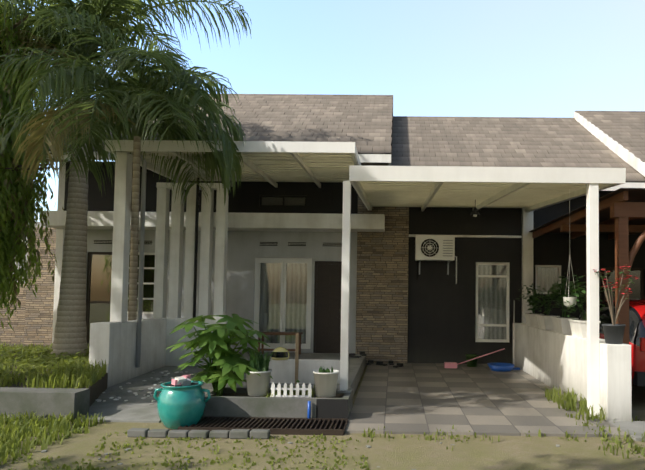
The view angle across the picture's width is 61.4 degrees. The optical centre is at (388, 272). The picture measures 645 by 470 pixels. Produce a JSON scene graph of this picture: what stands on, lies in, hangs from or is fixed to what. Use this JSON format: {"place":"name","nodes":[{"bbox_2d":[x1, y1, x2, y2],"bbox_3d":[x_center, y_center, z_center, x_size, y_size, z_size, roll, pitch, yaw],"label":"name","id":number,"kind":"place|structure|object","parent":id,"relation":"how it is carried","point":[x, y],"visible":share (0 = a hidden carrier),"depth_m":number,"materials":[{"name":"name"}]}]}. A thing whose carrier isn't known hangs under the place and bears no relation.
{"place":"outdoors","nodes":[
{"label":"outdoors","id":0,"kind":"place"},
{"bbox_2d":[0,366,644,469],"bbox_3d":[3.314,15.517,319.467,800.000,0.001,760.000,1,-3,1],"label":"terrain","id":1,"kind":"structure","parent":0,"point":[399,452],"depth_m":5.21,"materials":[{"name":"beige soil"}]},
{"bbox_2d":[0,222,56,344],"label":"neighbour walls","id":2,"kind":"structure","parent":1,"relation":"on","point":[31,319],"depth_m":12.35,"materials":[{"name":"brick"}]},
{"bbox_2d":[0,344,107,420],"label":"raised planter","id":3,"kind":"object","parent":1,"relation":"on","point":[21,399],"depth_m":6.34,"materials":[{"name":"concrete"}]},
{"bbox_2d":[0,1,72,65],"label":"garden tree","id":4,"kind":"object","parent":3,"relation":"on","point":[56,45],"visible":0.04,"depth_m":10.18,"materials":[{"name":"green plant"}]},
{"bbox_2d":[0,4,95,329],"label":"weeping tree","id":5,"kind":"object","parent":3,"relation":"on","point":[18,204],"visible":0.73,"depth_m":9.16,"materials":[{"name":"green plant"}]},
{"bbox_2d":[0,341,107,388],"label":"verge grass","id":6,"kind":"structure","parent":3,"relation":"on","point":[80,372],"depth_m":7.76,"materials":[{"name":"green plant"}]},
{"bbox_2d":[0,6,245,320],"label":"palm","id":7,"kind":"object","parent":3,"relation":"on","point":[135,102],"visible":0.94,"depth_m":7.60,"materials":[{"name":"green plant"}]},
{"bbox_2d":[0,0,251,356],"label":"palm","id":8,"kind":"object","parent":3,"relation":"on","point":[70,332],"visible":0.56,"depth_m":9.85,"materials":[{"name":"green plant"}]},
{"bbox_2d":[80,366,204,422],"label":"concrete path","id":9,"kind":"structure","parent":1,"relation":"on","point":[134,408],"depth_m":7.40,"materials":[{"name":"concrete"}]},
{"bbox_2d":[96,371,192,404],"bbox_3d":[-3.636,1.761,8.388,1.089,0.090,2.552,1,-3,1],"label":"path debris","id":10,"kind":"object","parent":9,"relation":"on","point":[135,393],"visible":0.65,"depth_m":7.84,"materials":[{"name":"stone"}]},
{"bbox_2d":[89,318,228,387],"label":"wall","id":11,"kind":"structure","parent":1,"relation":"on","point":[113,344],"depth_m":9.04,"materials":[{"name":"white paint"}]},
{"bbox_2d":[110,152,132,321],"bbox_3d":[-4.343,-0.572,8.752,0.190,2.750,0.190,1,-3,1],"label":"canopy post","id":12,"kind":"object","parent":11,"relation":"on","point":[121,243],"visible":0.96,"depth_m":8.68,"materials":[{"name":"white paint"}]},
{"bbox_2d":[136,154,146,367],"bbox_3d":[-4.189,-0.208,9.030,0.068,3.612,0.252,1,-3,1],"label":"down pipe","id":13,"kind":"object","parent":11,"relation":"attached to","point":[141,264],"visible":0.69,"depth_m":9.09,"materials":[{"name":"grey plastic"}]},
{"bbox_2d":[153,178,228,318],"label":"vertical fins","id":14,"kind":"object","parent":11,"relation":"on","point":[176,254],"visible":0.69,"depth_m":10.35,"materials":[{"name":"white paint"}]},
{"bbox_2d":[153,375,210,429],"bbox_3d":[-2.361,1.480,6.154,0.527,0.573,0.527,3,-3,-44],"label":"ceramic pot","id":15,"kind":"object","parent":1,"relation":"on","point":[182,400],"visible":0.96,"depth_m":5.97,"materials":[{"name":"ceramic"}]},
{"bbox_2d":[127,428,269,438],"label":"paving blocks","id":16,"kind":"structure","parent":1,"relation":"on","point":[231,434],"depth_m":5.66,"materials":[{"name":"concrete"}]},
{"bbox_2d":[178,416,347,435],"bbox_3d":[-1.389,1.747,6.127,1.826,0.060,0.550,1,-3,1],"label":"gutter grating","id":17,"kind":"object","parent":1,"relation":"on","point":[302,426],"visible":0.9,"depth_m":6.11,"materials":[{"name":"brown metal"}]},
{"bbox_2d":[203,387,352,418],"bbox_3d":[-1.360,1.655,6.766,1.772,0.300,0.780,1,-3,1],"label":"planter box","id":18,"kind":"object","parent":1,"relation":"on","point":[239,402],"visible":0.71,"depth_m":6.44,"materials":[{"name":"concrete"}]},
{"bbox_2d":[165,314,272,395],"bbox_3d":[-2.189,1.056,6.837,1.249,1.057,1.166,2,-3,-26],"label":"leaf plant","id":19,"kind":"object","parent":18,"relation":"on","point":[225,364],"visible":0.9,"depth_m":6.63,"materials":[{"name":"green plant"}]},
{"bbox_2d":[271,382,311,396],"bbox_3d":[-1.186,1.461,6.562,0.500,0.235,0.020,1,-3,1],"label":"picket fence","id":20,"kind":"object","parent":18,"relation":"on","point":[291,388],"visible":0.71,"depth_m":6.55,"materials":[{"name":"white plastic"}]},
{"bbox_2d":[246,369,338,396],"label":"plant pots","id":21,"kind":"object","parent":18,"relation":"on","point":[325,385],"visible":0.85,"depth_m":6.56,"materials":[{"name":"ceramic"}]},
{"bbox_2d":[245,349,333,397],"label":"potted plants","id":22,"kind":"object","parent":21,"relation":"in","point":[259,363],"visible":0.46,"depth_m":6.66,"materials":[{"name":"green plant"}]},
{"bbox_2d":[294,333,298,392],"bbox_3d":[-1.198,1.209,7.044,0.040,0.820,0.040,1,-3,1],"label":"wooden stake","id":23,"kind":"object","parent":18,"relation":"on","point":[296,355],"visible":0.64,"depth_m":7.03,"materials":[{"name":"brown wood"}]},
{"bbox_2d":[201,352,365,395],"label":"terrace slab","id":24,"kind":"structure","parent":1,"relation":"on","point":[282,372],"depth_m":7.72,"materials":[{"name":"concrete"}]},
{"bbox_2d":[256,332,302,353],"bbox_3d":[-2.283,1.508,11.327,0.900,0.470,0.400,1,-3,1],"label":"porch bench","id":25,"kind":"object","parent":24,"relation":"on","point":[278,333],"visible":0.5,"depth_m":11.17,"materials":[{"name":"brown wood"}]},
{"bbox_2d":[271,347,289,359],"bbox_3d":[-1.569,1.179,7.826,0.270,0.180,0.273,1,-3,1],"label":"lantern","id":26,"kind":"object","parent":24,"relation":"on","point":[281,353],"visible":0.96,"depth_m":7.73,"materials":[{"name":"yellow paint"}]},
{"bbox_2d":[41,429,559,469],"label":"road pebbles","id":27,"kind":"object","parent":1,"relation":"on","point":[127,449],"visible":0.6,"depth_m":5.14,"materials":[{"name":"stone"}]},
{"bbox_2d":[0,384,644,469],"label":"roadside grass tufts","id":28,"kind":"object","parent":1,"relation":"on","point":[13,428],"visible":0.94,"depth_m":5.58,"materials":[{"name":"green plant"}]},
{"bbox_2d":[52,161,644,365],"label":"house walls","id":29,"kind":"structure","parent":1,"relation":"on","point":[399,312],"depth_m":11.86,"materials":[{"name":"grey paint"}]},
{"bbox_2d":[49,94,392,165],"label":"roof","id":30,"kind":"structure","parent":29,"relation":"on","point":[364,123],"depth_m":13.70,"materials":[{"name":"tile"}]},
{"bbox_2d":[105,140,360,187],"bbox_3d":[-2.504,-1.972,10.263,4.000,0.256,3.415,1,-3,1],"label":"canopy","id":31,"kind":"object","parent":29,"relation":"attached to","point":[274,162],"visible":0.65,"depth_m":9.47,"materials":[{"name":"white metal"}]},
{"bbox_2d":[40,211,521,237],"bbox_3d":[-2.210,-1.030,11.637,10.320,0.410,0.600,1,-3,1],"label":"concrete ledge","id":32,"kind":"object","parent":29,"relation":"attached to","point":[307,222],"visible":0.67,"depth_m":11.35,"materials":[{"name":"white paint"}]},
{"bbox_2d":[86,195,643,352],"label":"windows and doors","id":33,"kind":"structure","parent":29,"relation":"attached to","point":[282,296],"depth_m":11.94,"materials":[{"name":"glass"}]},
{"bbox_2d":[415,236,456,283],"bbox_3d":[1.054,-0.263,11.680,0.925,1.020,0.378,1,-3,1],"label":"outdoor ac unit","id":34,"kind":"object","parent":29,"relation":"attached to","point":[434,248],"visible":1,"depth_m":11.52,"materials":[{"name":"white metal"}]},
{"bbox_2d":[349,165,625,211],"bbox_3d":[1.294,-1.323,9.388,3.530,0.558,5.025,1,-3,1],"label":"canopy","id":35,"kind":"object","parent":29,"relation":"attached to","point":[529,189],"visible":1,"depth_m":7.83,"materials":[{"name":"white metal"}]},
{"bbox_2d":[470,199,479,216],"bbox_3d":[1.473,-1.081,9.098,0.180,0.300,0.175,1,-3,1],"label":"pendant lamp","id":36,"kind":"object","parent":35,"relation":"hanging from","point":[474,212],"visible":1,"depth_m":9.06,"materials":[{"name":"black metal"}]},
{"bbox_2d":[391,116,644,190],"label":"roof","id":37,"kind":"structure","parent":29,"relation":"on","point":[495,141],"depth_m":13.50,"materials":[{"name":"tile"}]},
{"bbox_2d":[573,111,644,176],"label":"neighbour roof","id":38,"kind":"object","parent":29,"relation":"on","point":[620,134],"visible":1,"depth_m":13.95,"materials":[{"name":"tile"}]},
{"bbox_2d":[345,363,629,437],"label":"carport floor","id":39,"kind":"structure","parent":1,"relation":"on","point":[428,398],"depth_m":7.35,"materials":[{"name":"tile"}]},
{"bbox_2d":[349,351,403,367],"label":"shoes","id":40,"kind":"object","parent":39,"relation":"on","point":[362,353],"visible":0.94,"depth_m":11.31,"materials":[{"name":"black rubber"}]},
{"bbox_2d":[444,301,519,371],"bbox_3d":[1.937,1.274,11.039,1.540,1.394,1.027,1,-3,1],"label":"broom and dustpan","id":41,"kind":"object","parent":39,"relation":"on","point":[471,360],"visible":1,"depth_m":10.97,"materials":[{"name":"blue plastic"}]},
{"bbox_2d":[514,323,631,421],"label":"side wall","id":42,"kind":"structure","parent":1,"relation":"on","point":[550,358],"depth_m":7.73,"materials":[{"name":"white paint"}]},
{"bbox_2d":[529,188,644,343],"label":"timber carport","id":43,"kind":"object","parent":1,"relation":"on","point":[621,215],"visible":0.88,"depth_m":7.27,"materials":[{"name":"brown wood"}]},
{"bbox_2d":[575,298,644,386],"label":"red hatchback car","id":44,"kind":"object","parent":1,"relation":"on","point":[636,319],"visible":0.25,"depth_m":7.59,"materials":[{"name":"red metal"}]},
{"bbox_2d":[608,421,644,440],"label":"apron","id":45,"kind":"object","parent":1,"relation":"on","point":[637,428],"visible":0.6,"depth_m":6.22,"materials":[{"name":"concrete"}]},
{"bbox_2d":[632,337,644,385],"bbox_3d":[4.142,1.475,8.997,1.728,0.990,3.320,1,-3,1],"label":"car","id":46,"kind":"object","parent":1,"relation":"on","point":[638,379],"visible":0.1,"depth_m":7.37,"materials":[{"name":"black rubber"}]},
{"bbox_2d":[17,0,644,221],"label":"sky","id":47,"kind":"structure","parent":0,"point":[435,58],"materials":[{"name":"blue"}]},
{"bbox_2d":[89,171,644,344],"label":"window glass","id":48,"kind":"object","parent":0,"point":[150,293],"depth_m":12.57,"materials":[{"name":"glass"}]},
{"bbox_2d":[524,189,625,343],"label":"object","id":49,"kind":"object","parent":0,"point":[613,334],"depth_m":7.81,"materials":[{"name":"concrete"}]},
{"bbox_2d":[517,264,638,324],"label":"wall plants","id":50,"kind":"object","parent":49,"relation":"in","point":[533,298],"depth_m":7.86,"materials":[{"name":"green plant"}]}
]}

